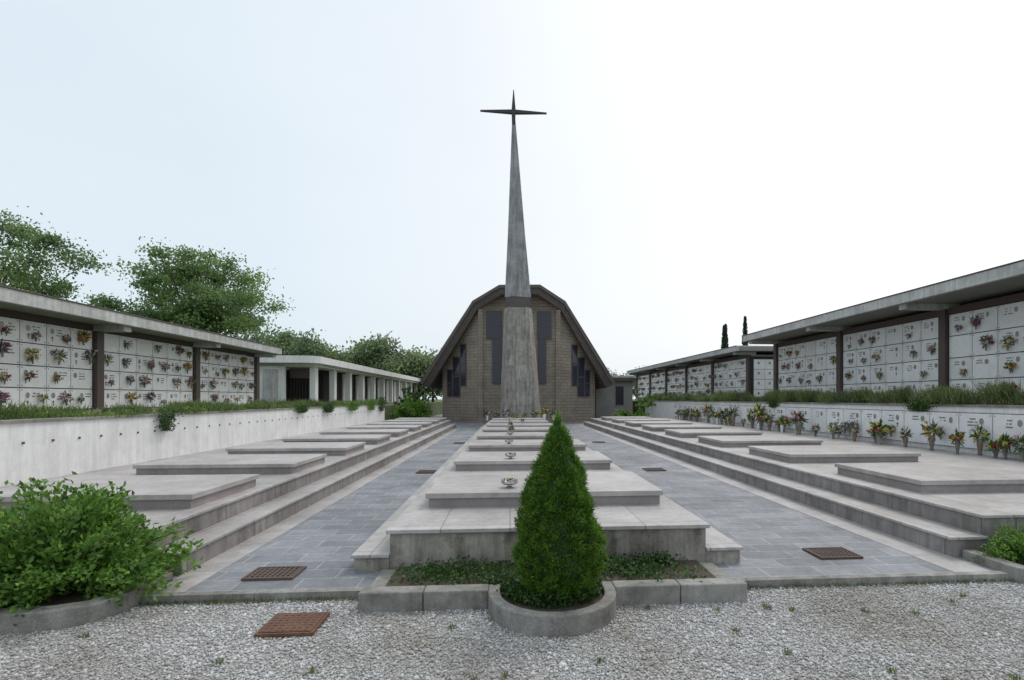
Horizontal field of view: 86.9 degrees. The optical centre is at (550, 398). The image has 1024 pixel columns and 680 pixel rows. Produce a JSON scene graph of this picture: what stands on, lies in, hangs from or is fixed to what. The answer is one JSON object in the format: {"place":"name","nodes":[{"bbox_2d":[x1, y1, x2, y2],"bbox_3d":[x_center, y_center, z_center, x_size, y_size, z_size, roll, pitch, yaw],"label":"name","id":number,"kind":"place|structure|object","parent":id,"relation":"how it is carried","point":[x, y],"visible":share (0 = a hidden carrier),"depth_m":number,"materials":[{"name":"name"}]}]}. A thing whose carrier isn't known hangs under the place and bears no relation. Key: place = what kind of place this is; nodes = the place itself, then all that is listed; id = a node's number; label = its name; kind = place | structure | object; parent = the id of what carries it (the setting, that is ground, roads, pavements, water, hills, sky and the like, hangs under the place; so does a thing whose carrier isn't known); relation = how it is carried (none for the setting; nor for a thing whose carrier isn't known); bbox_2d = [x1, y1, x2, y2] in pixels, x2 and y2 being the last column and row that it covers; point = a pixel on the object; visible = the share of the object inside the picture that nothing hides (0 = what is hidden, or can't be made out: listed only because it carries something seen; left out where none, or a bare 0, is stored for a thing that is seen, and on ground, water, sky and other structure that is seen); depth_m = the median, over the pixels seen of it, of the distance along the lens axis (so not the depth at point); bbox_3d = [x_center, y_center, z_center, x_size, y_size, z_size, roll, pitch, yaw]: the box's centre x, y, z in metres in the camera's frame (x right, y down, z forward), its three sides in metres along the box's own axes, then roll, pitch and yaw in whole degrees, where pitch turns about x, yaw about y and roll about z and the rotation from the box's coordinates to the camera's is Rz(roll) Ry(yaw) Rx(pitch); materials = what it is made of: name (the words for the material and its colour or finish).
{"place":"outdoors","nodes":[
{"label":"outdoors","id":0,"kind":"place"},
{"bbox_2d":[0,401,441,419],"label":"raised ground","id":1,"kind":"structure","parent":0,"point":[435,407],"depth_m":42.16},
{"bbox_2d":[0,205,120,298],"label":"broadleaf tree","id":2,"kind":"object","parent":1,"relation":"on","point":[19,277],"visible":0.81,"depth_m":25.41,"materials":[{"name":"green plant"}]},
{"bbox_2d":[0,285,282,415],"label":"columbarium","id":3,"kind":"structure","parent":1,"relation":"on","point":[57,351],"depth_m":14.40,"materials":[{"name":"stone"}]},
{"bbox_2d":[66,236,295,337],"bbox_3d":[-23.034,-4.629,35.103,11.473,10.877,10.515,0,0,-4],"label":"broadleaf tree","id":4,"kind":"object","parent":1,"relation":"on","point":[203,309],"visible":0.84,"depth_m":33.19,"materials":[{"name":"green plant"}]},
{"bbox_2d":[244,355,420,402],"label":"portico building","id":5,"kind":"structure","parent":1,"relation":"on","point":[291,378],"depth_m":29.66,"materials":[{"name":"white paint"}]},
{"bbox_2d":[0,582,1023,679],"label":"gravel bed","id":6,"kind":"object","parent":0,"point":[272,658],"depth_m":3.48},
{"bbox_2d":[0,657,100,679],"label":"gravel patch","id":7,"kind":"object","parent":6,"relation":"on","point":[81,665],"visible":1,"depth_m":3.17,"materials":[{"name":"gravel"}]},
{"bbox_2d":[0,572,172,634],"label":"planter","id":8,"kind":"object","parent":6,"relation":"on","point":[63,611],"visible":0.4,"depth_m":3.80,"materials":[{"name":"concrete"}]},
{"bbox_2d":[0,471,210,626],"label":"leafy shrub","id":9,"kind":"object","parent":8,"relation":"in","point":[79,545],"visible":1,"depth_m":4.08,"materials":[{"name":"green plant"}]},
{"bbox_2d":[0,603,184,662],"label":"gravel patch","id":10,"kind":"object","parent":6,"relation":"on","point":[46,648],"visible":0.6,"depth_m":3.58,"materials":[{"name":"gravel"}]},
{"bbox_2d":[71,653,267,679],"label":"gravel patch","id":11,"kind":"object","parent":6,"relation":"on","point":[195,664],"visible":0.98,"depth_m":3.18,"materials":[{"name":"gravel"}]},
{"bbox_2d":[103,600,317,658],"bbox_3d":[-2.295,1.595,3.838,1.027,0.035,1.024,0,0,-4],"label":"gravel patch","id":12,"kind":"object","parent":6,"relation":"on","point":[206,633],"visible":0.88,"depth_m":3.68,"materials":[{"name":"gravel"}]},
{"bbox_2d":[254,612,329,638],"bbox_3d":[-1.798,1.581,3.776,0.380,0.039,0.360,0,0,-4],"label":"manhole cover","id":13,"kind":"object","parent":6,"relation":"on","point":[289,625],"visible":1,"depth_m":3.72,"materials":[{"name":"metal"}]},
{"bbox_2d":[246,646,431,679],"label":"gravel patch","id":14,"kind":"object","parent":6,"relation":"on","point":[325,676],"visible":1,"depth_m":3.21,"materials":[{"name":"gravel"}]},
{"bbox_2d":[272,598,443,652],"bbox_3d":[-1.298,1.597,3.914,1.019,0.036,1.022,0,0,-4],"label":"gravel patch","id":15,"kind":"object","parent":6,"relation":"on","point":[326,638],"visible":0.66,"depth_m":3.69,"materials":[{"name":"gravel"}]},
{"bbox_2d":[422,642,596,679],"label":"gravel patch","id":16,"kind":"object","parent":6,"relation":"on","point":[575,675],"visible":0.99,"depth_m":3.24,"materials":[{"name":"gravel"}]},
{"bbox_2d":[432,609,586,647],"bbox_3d":[-0.300,1.596,3.990,1.019,0.034,1.022,0,0,-4],"label":"gravel patch","id":17,"kind":"object","parent":6,"relation":"on","point":[485,639],"visible":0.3,"depth_m":3.65,"materials":[{"name":"gravel"}]},
{"bbox_2d":[78,578,1020,679],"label":"grass tufts","id":18,"kind":"object","parent":6,"relation":"on","point":[889,669],"visible":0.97,"depth_m":4.18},
{"bbox_2d":[488,581,615,637],"bbox_3d":[0.025,1.552,3.930,0.970,0.195,0.665,0,0,-4],"label":"planter","id":19,"kind":"object","parent":6,"relation":"on","point":[586,616],"visible":0.76,"depth_m":3.70,"materials":[{"name":"concrete"}]},
{"bbox_2d":[499,577,602,609],"bbox_3d":[0.014,1.455,4.021,0.821,0.156,0.448,0,0,-4],"label":"ground ivy","id":20,"kind":"object","parent":19,"relation":"in","point":[519,592],"visible":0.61,"depth_m":3.92,"materials":[{"name":"green plant"}]},
{"bbox_2d":[509,408,609,598],"bbox_3d":[0.056,0.794,4.065,0.758,1.452,0.736,0,0,31],"label":"dwarf spruce tree","id":21,"kind":"object","parent":19,"relation":"in","point":[559,548],"visible":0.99,"depth_m":3.88,"materials":[{"name":"green plant"}]},
{"bbox_2d":[358,560,746,613],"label":"bed kerb","id":22,"kind":"structure","parent":6,"relation":"on","point":[382,593],"depth_m":4.18,"materials":[{"name":"concrete"}]},
{"bbox_2d":[390,549,712,593],"bbox_3d":[0.001,1.452,4.657,2.675,0.164,1.150,0,0,-4],"label":"ground ivy","id":23,"kind":"object","parent":22,"relation":"on","point":[627,565],"visible":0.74,"depth_m":4.55,"materials":[{"name":"green plant"}]},
{"bbox_2d":[585,602,734,641],"bbox_3d":[0.697,1.595,4.063,1.027,0.035,1.024,0,0,-4],"label":"gravel patch","id":24,"kind":"object","parent":6,"relation":"on","point":[672,616],"visible":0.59,"depth_m":3.79,"materials":[{"name":"gravel"}]},
{"bbox_2d":[587,637,776,679],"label":"gravel patch","id":25,"kind":"object","parent":6,"relation":"on","point":[685,673],"visible":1,"depth_m":3.28,"materials":[{"name":"gravel"}]},
{"bbox_2d":[704,586,873,636],"bbox_3d":[1.694,1.597,4.139,1.022,0.036,1.019,0,0,-4],"label":"gravel patch","id":26,"kind":"object","parent":6,"relation":"on","point":[778,615],"visible":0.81,"depth_m":3.97,"materials":[{"name":"gravel"}]},
{"bbox_2d":[736,631,950,679],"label":"gravel patch","id":27,"kind":"object","parent":6,"relation":"on","point":[855,656],"visible":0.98,"depth_m":3.31,"materials":[{"name":"gravel"}]},
{"bbox_2d":[807,583,1011,631],"bbox_3d":[2.689,1.599,4.212,1.019,0.035,1.026,0,0,-4],"label":"gravel patch","id":28,"kind":"object","parent":6,"relation":"on","point":[906,608],"visible":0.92,"depth_m":4.09,"materials":[{"name":"gravel"}]},
{"bbox_2d":[878,626,1023,679],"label":"gravel patch","id":29,"kind":"object","parent":6,"relation":"on","point":[999,634],"visible":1,"depth_m":3.41,"materials":[{"name":"gravel"}]},
{"bbox_2d":[921,580,1023,626],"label":"gravel patch","id":30,"kind":"object","parent":6,"relation":"on","point":[981,592],"visible":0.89,"depth_m":4.32,"materials":[{"name":"gravel"}]},
{"bbox_2d":[962,549,1023,583],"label":"planter","id":31,"kind":"object","parent":6,"relation":"on","point":[1015,570],"visible":0.52,"depth_m":4.84,"materials":[{"name":"concrete"}]},
{"bbox_2d":[967,516,1023,564],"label":"shrub","id":32,"kind":"object","parent":31,"relation":"in","point":[1002,549],"visible":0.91,"depth_m":4.98,"materials":[{"name":"green plant"}]},
{"bbox_2d":[0,0,1023,398],"label":"sky","id":33,"kind":"structure","parent":0,"point":[692,168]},
{"bbox_2d":[140,414,1010,604],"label":"pavement","id":34,"kind":"structure","parent":0,"point":[769,532],"depth_m":5.88,"materials":[{"name":"stone"}]},
{"bbox_2d":[241,566,306,580],"bbox_3d":[-2.410,1.533,4.713,0.420,0.030,0.320,0,0,-4],"label":"drain grate","id":35,"kind":"object","parent":34,"relation":"on","point":[275,573],"visible":1,"depth_m":4.69,"materials":[{"name":"metal"}]},
{"bbox_2d":[416,470,436,473],"bbox_3d":[-2.558,1.533,11.220,0.420,0.030,0.400,0,0,-4],"label":"drain grate","id":36,"kind":"object","parent":34,"relation":"on","point":[426,472],"visible":0.73,"depth_m":11.15,"materials":[{"name":"metal"}]},
{"bbox_2d":[611,407,650,416],"bbox_3d":[5.026,1.139,33.981,3.312,1.168,2.727,0,0,45],"label":"hedge shrub","id":37,"kind":"object","parent":34,"relation":"on","point":[639,412],"visible":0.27,"depth_m":33.98,"materials":[{"name":"green plant"}]},
{"bbox_2d":[802,547,862,559],"bbox_3d":[2.779,1.533,5.323,0.420,0.030,0.340,0,0,-4],"label":"drain grate","id":38,"kind":"object","parent":34,"relation":"on","point":[829,553],"visible":1,"depth_m":5.29,"materials":[{"name":"metal"}]},
{"bbox_2d":[633,400,644,415],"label":"raised ground","id":39,"kind":"structure","parent":0,"point":[635,409],"depth_m":41.82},
{"bbox_2d":[635,392,670,407],"bbox_3d":[7.669,0.113,37.767,3.517,1.162,4.607,0,0,-4],"label":"hedge shrub","id":40,"kind":"object","parent":39,"relation":"on","point":[644,405],"visible":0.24,"depth_m":37.68,"materials":[{"name":"green plant"}]},
{"bbox_2d":[627,345,772,401],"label":"columbarium","id":41,"kind":"structure","parent":39,"relation":"on","point":[734,369],"depth_m":33.01,"materials":[{"name":"stone"}]},
{"bbox_2d":[721,325,726,348],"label":"cypress tree","id":42,"kind":"object","parent":39,"relation":"on","point":[723,341],"visible":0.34,"depth_m":59.48,"materials":[{"name":"green plant"}]},
{"bbox_2d":[741,316,748,345],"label":"cypress tree","id":43,"kind":"object","parent":39,"relation":"on","point":[745,330],"visible":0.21,"depth_m":59.68,"materials":[{"name":"green plant"}]},
{"bbox_2d":[742,259,1023,404],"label":"columbarium","id":44,"kind":"structure","parent":39,"relation":"on","point":[963,331],"depth_m":16.26,"materials":[{"name":"stone"}]},
{"label":"ground","id":45,"kind":"structure","parent":0,"visible":0},
{"bbox_2d":[0,404,384,486],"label":"retaining wall","id":46,"kind":"structure","parent":45,"relation":"on","point":[42,448],"depth_m":9.47,"materials":[{"name":"white paint"}]},
{"bbox_2d":[0,397,387,431],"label":"wall planting","id":47,"kind":"object","parent":46,"relation":"on","point":[24,411],"depth_m":10.61,"materials":[{"name":"green plant"}]},
{"bbox_2d":[0,420,455,574],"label":"stone terrace","id":48,"kind":"structure","parent":45,"relation":"on","point":[226,523],"depth_m":7.10,"materials":[{"name":"stone"}]},
{"bbox_2d":[0,474,258,510],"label":"grave slab","id":49,"kind":"structure","parent":48,"relation":"on","point":[172,491],"depth_m":6.07,"materials":[{"name":"stone"}]},
{"bbox_2d":[133,454,326,474],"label":"grave slab","id":50,"kind":"structure","parent":48,"relation":"on","point":[239,464],"depth_m":8.22,"materials":[{"name":"stone"}]},
{"bbox_2d":[225,442,365,455],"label":"grave slab","id":51,"kind":"structure","parent":48,"relation":"on","point":[337,448],"depth_m":10.90,"materials":[{"name":"stone"}]},
{"bbox_2d":[282,434,390,443],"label":"grave slab","id":52,"kind":"structure","parent":48,"relation":"on","point":[374,438],"depth_m":13.44,"materials":[{"name":"stone"}]},
{"bbox_2d":[319,429,408,436],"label":"grave slab","id":53,"kind":"structure","parent":48,"relation":"on","point":[397,432],"depth_m":16.16,"materials":[{"name":"stone"}]},
{"bbox_2d":[346,425,421,431],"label":"grave slab","id":54,"kind":"structure","parent":48,"relation":"on","point":[412,428],"depth_m":18.71,"materials":[{"name":"stone"}]},
{"bbox_2d":[367,422,431,426],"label":"grave slab","id":55,"kind":"structure","parent":48,"relation":"on","point":[425,424],"depth_m":21.31,"materials":[{"name":"stone"}]},
{"bbox_2d":[382,419,439,423],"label":"grave slab","id":56,"kind":"structure","parent":48,"relation":"on","point":[435,421],"depth_m":24.14,"materials":[{"name":"stone"}]},
{"bbox_2d":[395,418,446,421],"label":"grave slab","id":57,"kind":"structure","parent":48,"relation":"on","point":[442,419],"depth_m":26.61,"materials":[{"name":"stone"}]},
{"bbox_2d":[390,395,431,419],"bbox_3d":[-7.785,0.727,31.024,2.804,1.890,3.878,0,0,18],"label":"hedge shrub","id":58,"kind":"object","parent":45,"relation":"on","point":[416,409],"visible":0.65,"depth_m":30.34,"materials":[{"name":"green plant"}]},
{"bbox_2d":[394,386,433,414],"bbox_3d":[-8.883,0.429,33.756,2.734,2.450,3.639,0,0,-4],"label":"hedge shrub","id":59,"kind":"object","parent":45,"relation":"on","point":[408,389],"visible":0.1,"depth_m":33.95,"materials":[{"name":"green plant"}]},
{"bbox_2d":[235,324,645,401],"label":"distant trees","id":60,"kind":"object","parent":45,"relation":"on","point":[379,354],"visible":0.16,"depth_m":56.08,"materials":[{"name":"green plant"}]},
{"bbox_2d":[480,90,546,417],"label":"church spire","id":61,"kind":"structure","parent":45,"relation":"on","point":[520,396],"depth_m":30.62,"materials":[{"name":"concrete"}]},
{"bbox_2d":[420,285,614,422],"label":"chapel","id":62,"kind":"structure","parent":45,"relation":"on","point":[464,372],"depth_m":34.11,"materials":[{"name":"brown brick"}]},
{"bbox_2d":[447,311,589,396],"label":"windows","id":63,"kind":"structure","parent":62,"relation":"in","point":[456,377],"depth_m":34.02,"materials":[{"name":"black glass"}]},
{"bbox_2d":[351,420,742,571],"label":"stone platform","id":64,"kind":"structure","parent":45,"relation":"on","point":[414,528],"depth_m":5.00,"materials":[{"name":"stone"}]},
{"bbox_2d":[482,427,549,431],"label":"grave slab","id":65,"kind":"structure","parent":64,"relation":"on","point":[517,429],"depth_m":17.65,"materials":[{"name":"stone"}]},
{"bbox_2d":[492,418,543,419],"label":"grave slab","id":66,"kind":"structure","parent":64,"relation":"on","point":[518,418],"depth_m":27.14,"materials":[{"name":"stone"}]},
{"bbox_2d":[486,423,551,426],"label":"grave slab","id":67,"kind":"structure","parent":64,"relation":"on","point":[519,425],"depth_m":20.78,"materials":[{"name":"stone"}]},
{"bbox_2d":[489,420,548,422],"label":"grave slab","id":68,"kind":"structure","parent":64,"relation":"on","point":[519,421],"depth_m":23.62,"materials":[{"name":"stone"}]},
{"bbox_2d":[477,432,571,439],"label":"grave slab","id":69,"kind":"structure","parent":64,"relation":"on","point":[505,435],"depth_m":14.71,"materials":[{"name":"stone"}]},
{"bbox_2d":[468,439,586,451],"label":"grave slab","id":70,"kind":"structure","parent":64,"relation":"on","point":[499,445],"depth_m":11.79,"materials":[{"name":"stone"}]},
{"bbox_2d":[454,451,611,470],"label":"grave slab","id":71,"kind":"structure","parent":64,"relation":"on","point":[471,461],"depth_m":8.88,"materials":[{"name":"stone"}]},
{"bbox_2d":[426,471,662,507],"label":"grave slab","id":72,"kind":"structure","parent":64,"relation":"on","point":[492,490],"depth_m":5.95,"materials":[{"name":"stone"}]},
{"bbox_2d":[501,478,517,487],"bbox_3d":[-0.468,0.955,6.132,0.195,0.115,0.195,0,0,-4],"label":"flower bowl","id":73,"kind":"object","parent":72,"relation":"on","point":[509,482],"visible":1,"depth_m":6.10,"materials":[{"name":"metal"}]},
{"bbox_2d":[595,376,635,417],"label":"grey outbuilding","id":74,"kind":"structure","parent":45,"relation":"on","point":[617,395],"depth_m":40.45,"materials":[{"name":"paint"}]},
{"bbox_2d":[615,386,623,405],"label":"window","id":75,"kind":"structure","parent":74,"relation":"in","point":[619,389],"depth_m":40.45,"materials":[{"name":"black glass"}]},
{"bbox_2d":[584,418,1023,556],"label":"stone terrace","id":76,"kind":"structure","parent":45,"relation":"on","point":[952,524],"depth_m":7.36,"materials":[{"name":"stone"}]},
{"bbox_2d":[601,416,652,420],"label":"grave slab","id":77,"kind":"structure","parent":76,"relation":"on","point":[607,418],"depth_m":28.00,"materials":[{"name":"stone"}]},
{"bbox_2d":[611,418,669,422],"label":"grave slab","id":78,"kind":"structure","parent":76,"relation":"on","point":[641,419],"depth_m":25.35,"materials":[{"name":"stone"}]},
{"bbox_2d":[624,421,692,426],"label":"grave slab","id":79,"kind":"structure","parent":76,"relation":"on","point":[635,423],"depth_m":22.19,"materials":[{"name":"stone"}]},
{"bbox_2d":[641,424,721,430],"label":"grave slab","id":80,"kind":"structure","parent":76,"relation":"on","point":[672,426],"depth_m":19.04,"materials":[{"name":"stone"}]},
{"bbox_2d":[702,404,711,422],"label":"flower vase","id":81,"kind":"object","parent":76,"relation":"on","point":[705,410],"visible":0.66,"depth_m":25.63,"materials":[{"name":"green plant"}]},
{"bbox_2d":[664,429,762,437],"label":"grave slab","id":82,"kind":"structure","parent":76,"relation":"on","point":[687,433],"depth_m":15.81,"materials":[{"name":"stone"}]},
{"bbox_2d":[726,404,739,425],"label":"flower vase","id":83,"kind":"object","parent":76,"relation":"on","point":[731,415],"visible":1,"depth_m":22.44,"materials":[{"name":"green plant"}]},
{"bbox_2d":[746,408,755,427],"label":"flower vase","id":84,"kind":"object","parent":76,"relation":"on","point":[752,420],"visible":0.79,"depth_m":20.86,"materials":[{"name":"green plant"}]},
{"bbox_2d":[751,402,764,428],"bbox_3d":[7.910,0.636,20.428,0.621,1.023,0.614,0,0,-44],"label":"flower vase","id":85,"kind":"object","parent":76,"relation":"on","point":[755,409],"visible":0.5,"depth_m":20.37,"materials":[{"name":"green plant"}]},
{"bbox_2d":[697,435,822,446],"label":"grave slab","id":86,"kind":"structure","parent":76,"relation":"on","point":[752,440],"depth_m":12.78,"materials":[{"name":"stone"}]},
{"bbox_2d":[755,407,768,429],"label":"flower vase","id":87,"kind":"object","parent":76,"relation":"on","point":[758,413],"visible":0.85,"depth_m":19.53,"materials":[{"name":"green plant"}]},
{"bbox_2d":[762,412,774,430],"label":"flower vase","id":88,"kind":"object","parent":76,"relation":"on","point":[770,422],"visible":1,"depth_m":19.16,"materials":[{"name":"green plant"}]},
{"bbox_2d":[778,418,785,431],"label":"flower vase","id":89,"kind":"object","parent":76,"relation":"on","point":[781,425],"visible":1,"depth_m":18.18,"materials":[{"name":"green plant"}]},
{"bbox_2d":[789,411,809,434],"bbox_3d":[7.875,0.750,17.082,0.569,0.797,0.604,0,0,-24],"label":"flower vase","id":90,"kind":"object","parent":76,"relation":"on","point":[796,421],"visible":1,"depth_m":17.03,"materials":[{"name":"green plant"}]},
{"bbox_2d":[811,423,820,435],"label":"flower vase","id":91,"kind":"object","parent":76,"relation":"on","point":[816,430],"visible":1,"depth_m":16.27,"materials":[{"name":"green plant"}]},
{"bbox_2d":[747,445,920,462],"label":"grave slab","id":92,"kind":"structure","parent":76,"relation":"on","point":[821,453],"depth_m":9.75,"materials":[{"name":"stone"}]},
{"bbox_2d":[828,420,840,438],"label":"flower vase","id":93,"kind":"object","parent":76,"relation":"on","point":[832,425],"visible":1,"depth_m":15.25,"materials":[{"name":"green plant"}]},
{"bbox_2d":[844,420,856,439],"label":"flower vase","id":94,"kind":"object","parent":76,"relation":"on","point":[851,423],"visible":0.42,"depth_m":14.89,"materials":[{"name":"green plant"}]},
{"bbox_2d":[848,422,860,440],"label":"flower vase","id":95,"kind":"object","parent":76,"relation":"on","point":[855,429],"visible":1,"depth_m":14.36,"materials":[{"name":"green plant"}]},
{"bbox_2d":[868,418,891,443],"bbox_3d":[8.277,0.810,13.508,0.553,0.675,0.578,0,0,17],"label":"flower vase","id":96,"kind":"object","parent":76,"relation":"on","point":[881,430],"visible":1,"depth_m":13.44,"materials":[{"name":"green plant"}]},
{"bbox_2d":[899,426,914,446],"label":"flower vase","id":97,"kind":"object","parent":76,"relation":"on","point":[905,438],"visible":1,"depth_m":12.67,"materials":[{"name":"green plant"}]},
{"bbox_2d":[835,462,1023,492],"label":"grave slab","id":98,"kind":"structure","parent":76,"relation":"on","point":[940,477],"depth_m":7.06,"materials":[{"name":"stone"}]},
{"bbox_2d":[920,420,942,450],"bbox_3d":[8.418,0.780,11.935,0.500,0.737,0.459,0,0,-32],"label":"flower vase","id":99,"kind":"object","parent":76,"relation":"on","point":[931,438],"visible":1,"depth_m":11.88,"materials":[{"name":"green plant"}]},
{"bbox_2d":[948,428,965,453],"bbox_3d":[8.350,0.869,11.094,0.326,0.559,0.340,0,0,19],"label":"flower vase","id":100,"kind":"object","parent":76,"relation":"on","point":[957,437],"visible":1,"depth_m":11.08,"materials":[{"name":"green plant"}]},
{"bbox_2d":[968,425,989,454],"bbox_3d":[8.677,0.816,10.870,0.369,0.665,0.378,0,0,-30],"label":"flower vase","id":101,"kind":"object","parent":76,"relation":"on","point":[981,440],"visible":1,"depth_m":10.87,"materials":[{"name":"green plant"}]},
{"bbox_2d":[985,439,1004,457],"bbox_3d":[8.577,0.950,10.359,0.366,0.396,0.351,0,0,38],"label":"flower vase","id":102,"kind":"object","parent":76,"relation":"on","point":[992,445],"visible":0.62,"depth_m":10.38,"materials":[{"name":"green plant"}]},
{"bbox_2d":[996,432,1012,458],"bbox_3d":[8.603,0.877,10.149,0.359,0.542,0.344,0,0,-16],"label":"flower vase","id":103,"kind":"object","parent":76,"relation":"on","point":[1006,439],"visible":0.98,"depth_m":10.15,"materials":[{"name":"green plant"}]},
{"bbox_2d":[1011,433,1023,460],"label":"flower vase","id":104,"kind":"object","parent":76,"relation":"on","point":[1016,440],"visible":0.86,"depth_m":9.89,"materials":[{"name":"green plant"}]},
{"bbox_2d":[644,400,1023,458],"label":"retaining wall","id":105,"kind":"structure","parent":45,"relation":"on","point":[995,421],"depth_m":13.55,"materials":[{"name":"white paint"}]},
{"bbox_2d":[642,376,1023,411],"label":"wall planting","id":106,"kind":"object","parent":105,"relation":"on","point":[1000,394],"depth_m":14.13,"materials":[{"name":"green plant"}]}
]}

